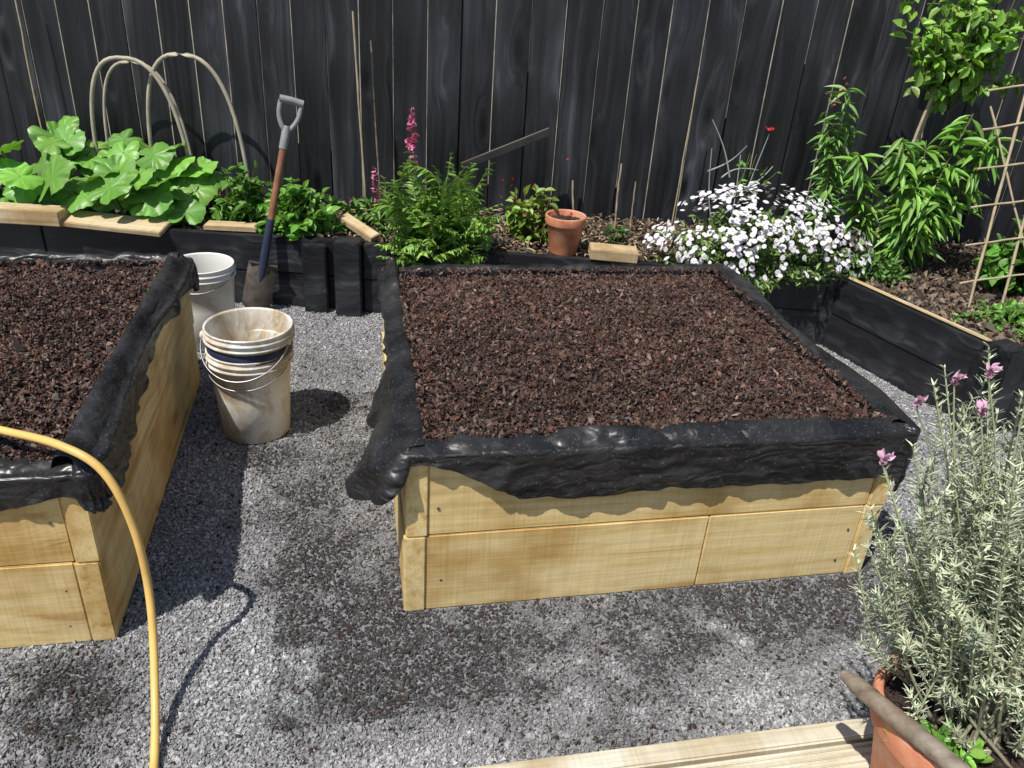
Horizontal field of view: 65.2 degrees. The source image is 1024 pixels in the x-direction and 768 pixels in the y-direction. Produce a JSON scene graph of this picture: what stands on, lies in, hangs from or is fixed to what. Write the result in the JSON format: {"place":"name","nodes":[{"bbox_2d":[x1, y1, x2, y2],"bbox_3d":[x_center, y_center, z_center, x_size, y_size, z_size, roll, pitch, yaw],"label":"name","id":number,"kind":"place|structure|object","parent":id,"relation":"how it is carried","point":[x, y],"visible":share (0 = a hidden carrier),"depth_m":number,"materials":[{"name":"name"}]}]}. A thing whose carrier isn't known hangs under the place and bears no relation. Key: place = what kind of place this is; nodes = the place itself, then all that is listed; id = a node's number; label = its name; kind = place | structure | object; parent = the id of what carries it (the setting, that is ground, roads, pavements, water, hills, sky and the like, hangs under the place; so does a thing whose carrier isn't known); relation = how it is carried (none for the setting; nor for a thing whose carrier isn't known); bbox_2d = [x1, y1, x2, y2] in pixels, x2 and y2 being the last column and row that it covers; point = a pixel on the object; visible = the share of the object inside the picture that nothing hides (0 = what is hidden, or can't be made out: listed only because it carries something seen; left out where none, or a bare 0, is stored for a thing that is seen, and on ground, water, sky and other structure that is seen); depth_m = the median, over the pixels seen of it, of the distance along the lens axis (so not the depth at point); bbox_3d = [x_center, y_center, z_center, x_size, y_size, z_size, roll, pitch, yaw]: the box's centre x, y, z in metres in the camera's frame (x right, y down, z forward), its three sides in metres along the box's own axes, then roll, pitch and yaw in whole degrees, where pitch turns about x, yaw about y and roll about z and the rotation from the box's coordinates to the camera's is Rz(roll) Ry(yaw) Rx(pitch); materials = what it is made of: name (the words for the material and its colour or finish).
{"place":"outdoors","nodes":[
{"label":"outdoors","id":0,"kind":"place"},
{"bbox_2d":[0,278,1023,767],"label":"ground","id":1,"kind":"structure","parent":0,"point":[272,650],"depth_m":1.88,"materials":[{"name":"grey gravel"}]},
{"bbox_2d":[0,426,159,767],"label":"garden hose","id":2,"kind":"object","parent":1,"relation":"on","point":[100,469],"visible":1,"depth_m":1.57,"materials":[{"name":"rubber"}]},
{"bbox_2d":[0,251,200,647],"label":"raised garden bed","id":3,"kind":"object","parent":1,"relation":"on","point":[98,358],"visible":0.99,"depth_m":1.88,"materials":[{"name":"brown wood"}]},
{"bbox_2d":[184,252,235,351],"bbox_3d":[-1.166,-0.307,3.051,0.242,0.327,0.242,4,28,0],"label":"white bucket","id":4,"kind":"object","parent":1,"relation":"on","point":[214,294],"visible":0.48,"depth_m":2.97,"materials":[{"name":"plastic"}]},
{"bbox_2d":[199,307,294,443],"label":"stacked buckets","id":5,"kind":"object","parent":1,"relation":"on","point":[248,354],"visible":1,"depth_m":2.45,"materials":[{"name":"plastic"}]},
{"bbox_2d":[242,94,303,307],"bbox_3d":[-0.978,-0.712,3.266,0.116,0.898,0.036,9,16,-22],"label":"garden spade","id":6,"kind":"object","parent":1,"relation":"on","point":[259,282],"visible":0.96,"depth_m":3.29,"materials":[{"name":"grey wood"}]},
{"bbox_2d":[301,242,330,312],"bbox_3d":[-0.831,-0.448,3.395,0.100,0.300,0.050,3,28,-2],"label":"wall post","id":7,"kind":"object","parent":1,"relation":"on","point":[316,276],"depth_m":3.37,"materials":[{"name":"black wood"}]},
{"bbox_2d":[333,236,364,316],"bbox_3d":[-0.690,-0.455,3.397,0.110,0.325,0.100,3,28,-3],"label":"wall post","id":8,"kind":"object","parent":1,"relation":"on","point":[348,254],"depth_m":3.35,"materials":[{"name":"black wood"}]},
{"bbox_2d":[0,223,830,340],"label":"retaining wall","id":9,"kind":"structure","parent":1,"relation":"on","point":[797,309],"depth_m":3.37,"materials":[{"name":"black wood"}]},
{"bbox_2d":[0,202,69,226],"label":"timber plank","id":10,"kind":"object","parent":9,"relation":"on","point":[34,214],"visible":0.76,"depth_m":3.26,"materials":[{"name":"beige wood"}]},
{"bbox_2d":[61,210,171,236],"bbox_3d":[-1.647,-0.670,3.330,0.420,0.022,0.120,6,37,1],"label":"timber plank","id":11,"kind":"object","parent":9,"relation":"on","point":[113,222],"visible":0.92,"depth_m":3.31,"materials":[{"name":"beige wood"}]},
{"bbox_2d":[203,220,260,232],"bbox_3d":[-1.186,-0.669,3.393,0.220,0.020,0.080,2,28,-3],"label":"timber plank","id":12,"kind":"object","parent":9,"relation":"on","point":[234,226],"visible":0.87,"depth_m":3.36,"materials":[{"name":"beige wood"}]},
{"bbox_2d":[0,0,1023,249],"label":"black timber fence","id":13,"kind":"object","parent":1,"relation":"on","point":[608,86],"visible":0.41,"depth_m":3.58,"materials":[{"name":"black wood"}]},
{"bbox_2d":[345,257,920,610],"bbox_3d":[0.213,0.039,2.397,1.398,0.506,1.202,-2,29,-11],"label":"raised garden bed","id":14,"kind":"object","parent":1,"relation":"on","point":[541,431],"visible":1,"depth_m":1.97,"materials":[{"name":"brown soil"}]},
{"bbox_2d":[470,717,873,767],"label":"timber deck","id":15,"kind":"structure","parent":1,"relation":"on","point":[843,744],"depth_m":1.49,"materials":[{"name":"beige wood"}]},
{"bbox_2d":[869,647,1023,767],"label":"terracotta pot","id":16,"kind":"object","parent":15,"relation":"on","point":[896,749],"visible":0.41,"depth_m":1.32,"materials":[{"name":"ceramic"}]},
{"bbox_2d":[840,670,970,767],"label":"wooden handle","id":17,"kind":"object","parent":16,"relation":"on","point":[915,733],"visible":1,"depth_m":1.25,"materials":[{"name":"brown wood"}]},
{"bbox_2d":[847,342,1023,767],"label":"lavender plant","id":18,"kind":"object","parent":16,"relation":"on","point":[973,665],"visible":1,"depth_m":1.21,"materials":[{"name":"green plant"}]},
{"bbox_2d":[883,718,994,767],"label":"potted weed","id":19,"kind":"object","parent":16,"relation":"on","point":[977,755],"visible":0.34,"depth_m":1.24,"materials":[{"name":"green plant"}]},
{"bbox_2d":[812,273,846,344],"bbox_3d":[1.356,-0.321,3.443,0.090,0.300,0.090,4,28,0],"label":"wall post","id":20,"kind":"object","parent":1,"relation":"on","point":[828,300],"depth_m":3.40,"materials":[{"name":"black wood"}]},
{"bbox_2d":[823,277,1023,431],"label":"timber edging wall","id":21,"kind":"structure","parent":1,"relation":"on","point":[899,344],"depth_m":3.10,"materials":[{"name":"black wood"}]},
{"bbox_2d":[948,351,997,431],"bbox_3d":[1.622,0.029,2.821,0.070,0.300,0.050,-9,31,-23],"label":"corner post","id":22,"kind":"object","parent":1,"relation":"on","point":[971,381],"visible":0.56,"depth_m":2.78,"materials":[{"name":"black wood"}]},
{"bbox_2d":[971,338,1023,434],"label":"corner post","id":23,"kind":"object","parent":1,"relation":"on","point":[1010,353],"visible":0.62,"depth_m":2.76,"materials":[{"name":"black wood"}]},
{"bbox_2d":[0,175,1023,345],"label":"border soil","id":24,"kind":"structure","parent":0,"point":[933,286],"depth_m":3.50,"materials":[{"name":"brown soil"}]},
{"bbox_2d":[14,0,42,128],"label":"garden cane","id":25,"kind":"object","parent":24,"relation":"on","point":[26,57],"visible":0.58,"depth_m":3.50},
{"bbox_2d":[0,116,231,225],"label":"pumpkin plant","id":26,"kind":"object","parent":24,"relation":"on","point":[176,189],"visible":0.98,"depth_m":3.41,"materials":[{"name":"green plant"}]},
{"bbox_2d":[90,55,191,164],"bbox_3d":[-1.639,-1.088,3.538,0.440,0.673,0.018,4,28,0],"label":"garden hoop","id":27,"kind":"object","parent":24,"relation":"on","point":[147,68],"visible":0.83,"depth_m":3.45,"materials":[{"name":"beige plastic"}]},
{"bbox_2d":[103,60,192,155],"bbox_3d":[-1.640,-1.114,3.615,0.401,0.646,0.014,4,28,0],"label":"garden hoop","id":28,"kind":"object","parent":24,"relation":"on","point":[113,67],"visible":0.66,"depth_m":3.54,"materials":[{"name":"beige plastic"}]},
{"bbox_2d":[146,52,249,178],"bbox_3d":[-1.403,-1.101,3.568,0.450,0.698,0.018,4,28,0],"label":"garden hoop","id":29,"kind":"object","parent":24,"relation":"on","point":[159,60],"visible":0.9,"depth_m":3.49,"materials":[{"name":"beige plastic"}]},
{"bbox_2d":[209,161,272,232],"bbox_3d":[-1.182,-0.804,3.455,0.253,0.344,0.252,11,29,12],"label":"leafy vegetable plant","id":30,"kind":"object","parent":24,"relation":"on","point":[241,208],"visible":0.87,"depth_m":3.44,"materials":[{"name":"green plant"}]},
{"bbox_2d":[253,177,350,240],"bbox_3d":[-0.918,-0.716,3.446,0.438,0.312,0.333,14,29,17],"label":"strawberry plant","id":31,"kind":"object","parent":24,"relation":"on","point":[301,212],"visible":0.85,"depth_m":3.39,"materials":[{"name":"green plant"}]},
{"bbox_2d":[339,196,376,227],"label":"seedling","id":32,"kind":"object","parent":24,"relation":"on","point":[364,204],"visible":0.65,"depth_m":3.56,"materials":[{"name":"green plant"}]},
{"bbox_2d":[339,213,378,241],"bbox_3d":[-0.655,-0.670,3.429,0.200,0.030,0.050,35,50,22],"label":"timber offcut","id":33,"kind":"object","parent":24,"relation":"on","point":[357,226],"visible":0.98,"depth_m":3.41,"materials":[{"name":"beige wood"}]},
{"bbox_2d":[352,11,366,211],"bbox_3d":[-0.664,-1.133,3.514,0.056,0.915,0.013,16,30,21],"label":"garden cane","id":34,"kind":"object","parent":24,"relation":"on","point":[357,83],"visible":0.86,"depth_m":3.47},
{"bbox_2d":[370,41,381,209],"bbox_3d":[-0.609,-1.108,3.599,0.068,0.802,0.014,26,35,35],"label":"garden cane","id":35,"kind":"object","parent":24,"relation":"on","point":[371,49],"visible":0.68,"depth_m":3.55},
{"bbox_2d":[366,166,394,240],"bbox_3d":[-0.563,-0.760,3.429,0.096,0.353,0.130,18,31,24],"label":"pink snapdragon","id":36,"kind":"object","parent":24,"relation":"on","point":[378,212],"visible":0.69,"depth_m":3.43,"materials":[{"name":"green plant"}]},
{"bbox_2d":[404,106,427,227],"bbox_3d":[-0.391,-0.843,3.327,0.134,0.595,0.130,-20,36,-38],"label":"pink snapdragon","id":37,"kind":"object","parent":24,"relation":"on","point":[410,143],"visible":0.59,"depth_m":3.25,"materials":[{"name":"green plant"}]},
{"bbox_2d":[367,153,505,266],"bbox_3d":[-0.309,-0.704,3.281,0.570,0.549,0.417,4,28,0],"label":"marigold plant","id":38,"kind":"object","parent":24,"relation":"on","point":[451,233],"visible":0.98,"depth_m":3.23,"materials":[{"name":"green plant"}]},
{"bbox_2d":[477,235,503,243],"bbox_3d":[-0.158,-0.613,3.418,0.240,0.020,0.045,-4,35,-9],"label":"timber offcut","id":39,"kind":"object","parent":24,"relation":"on","point":[498,240],"visible":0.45,"depth_m":3.42,"materials":[{"name":"beige wood"}]},
{"bbox_2d":[461,128,563,208],"bbox_3d":[0.068,-0.896,3.622,0.477,0.411,0.030,-19,26,12],"label":"leaning board","id":40,"kind":"object","parent":24,"relation":"on","point":[512,146],"visible":0.78,"depth_m":3.54,"materials":[{"name":"wood"}]},
{"bbox_2d":[500,158,571,247],"bbox_3d":[0.103,-0.776,3.475,0.317,0.398,0.198,4,28,0],"label":"leafy shrub","id":41,"kind":"object","parent":24,"relation":"on","point":[519,220],"visible":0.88,"depth_m":3.48,"materials":[{"name":"green plant"}]},
{"bbox_2d":[545,209,586,255],"bbox_3d":[0.222,-0.637,3.391,0.173,0.165,0.173,4,28,0],"label":"terracotta pot","id":42,"kind":"object","parent":24,"relation":"on","point":[564,227],"visible":0.99,"depth_m":3.35,"materials":[{"name":"ceramic"}]},
{"bbox_2d":[572,180,573,209],"bbox_3d":[0.274,-0.758,3.555,0.044,0.292,0.011,7,28,6],"label":"garden cane","id":43,"kind":"object","parent":24,"relation":"on","point":[572,194],"visible":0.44,"depth_m":3.52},
{"bbox_2d":[588,242,638,262],"bbox_3d":[0.424,-0.550,3.356,0.200,0.045,0.090,5,31,-4],"label":"timber offcut","id":44,"kind":"object","parent":24,"relation":"on","point":[613,252],"visible":1,"depth_m":3.32,"materials":[{"name":"beige wood"}]},
{"bbox_2d":[600,222,628,244],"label":"seedling","id":45,"kind":"object","parent":24,"relation":"on","point":[622,235],"visible":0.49,"depth_m":3.58,"materials":[{"name":"green plant"}]},
{"bbox_2d":[614,163,621,231],"bbox_3d":[0.475,-0.817,3.624,0.016,0.360,0.011,-7,30,-20],"label":"garden cane","id":46,"kind":"object","parent":24,"relation":"on","point":[617,196],"visible":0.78,"depth_m":3.61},
{"bbox_2d":[630,181,635,230],"bbox_3d":[0.549,-0.786,3.655,0.010,0.283,0.027,22,33,31],"label":"garden cane","id":47,"kind":"object","parent":24,"relation":"on","point":[632,206],"visible":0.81,"depth_m":3.64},
{"bbox_2d":[669,76,698,233],"bbox_3d":[0.757,-0.967,3.562,0.023,0.759,0.009,-9,31,-24],"label":"garden cane","id":48,"kind":"object","parent":24,"relation":"on","point":[684,150],"visible":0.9,"depth_m":3.53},
{"bbox_2d":[707,119,780,220],"bbox_3d":[1.009,-0.869,3.554,0.334,0.564,0.120,4,28,0],"label":"rose bush","id":49,"kind":"object","parent":24,"relation":"on","point":[742,180],"visible":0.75,"depth_m":3.53,"materials":[{"name":"green plant"}]},
{"bbox_2d":[642,181,872,295],"bbox_3d":[1.037,-0.614,3.347,0.961,0.442,0.529,4,28,0],"label":"white daisy bush","id":50,"kind":"object","parent":24,"relation":"on","point":[759,245],"visible":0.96,"depth_m":3.27,"materials":[{"name":"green plant"}]},
{"bbox_2d":[802,76,865,248],"bbox_3d":[1.354,-0.904,3.431,0.234,0.781,0.256,4,28,0],"label":"lily plant","id":51,"kind":"object","parent":24,"relation":"on","point":[823,193],"visible":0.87,"depth_m":3.39,"materials":[{"name":"green plant"}]},
{"bbox_2d":[833,250,912,286],"bbox_3d":[1.538,-0.479,3.428,0.299,0.184,0.228,-4,29,-15],"label":"weed clump","id":52,"kind":"object","parent":24,"relation":"on","point":[880,268],"visible":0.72,"depth_m":3.39,"materials":[{"name":"green plant"}]},
{"bbox_2d":[879,99,932,239],"bbox_3d":[1.761,-1.162,3.368,0.173,1.302,0.016,-5,29,-16],"label":"garden cane","id":53,"kind":"object","parent":24,"relation":"on","point":[923,123],"visible":0.14,"depth_m":3.39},
{"bbox_2d":[867,1,971,253],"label":"garden cane","id":54,"kind":"object","parent":24,"relation":"on","point":[919,127],"visible":0.37,"depth_m":3.31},
{"bbox_2d":[832,114,1022,272],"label":"peach sapling","id":55,"kind":"object","parent":24,"relation":"on","point":[915,224],"visible":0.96,"depth_m":3.32,"materials":[{"name":"green plant"}]},
{"bbox_2d":[890,0,1023,185],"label":"citrus tree","id":56,"kind":"object","parent":24,"relation":"on","point":[965,61],"visible":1,"depth_m":3.17,"materials":[{"name":"green plant"}]},
{"bbox_2d":[951,298,1023,338],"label":"ground cover plant","id":57,"kind":"object","parent":24,"relation":"on","point":[1012,313],"visible":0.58,"depth_m":3.03,"materials":[{"name":"green plant"}]},
{"bbox_2d":[959,84,1023,306],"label":"garden trellis","id":58,"kind":"object","parent":24,"relation":"on","point":[1013,202],"visible":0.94,"depth_m":3.16,"materials":[{"name":"wood"}]},
{"bbox_2d":[971,215,1023,297],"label":"leafy shrub","id":59,"kind":"object","parent":24,"relation":"on","point":[997,259],"visible":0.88,"depth_m":3.27,"materials":[{"name":"green plant"}]}
]}

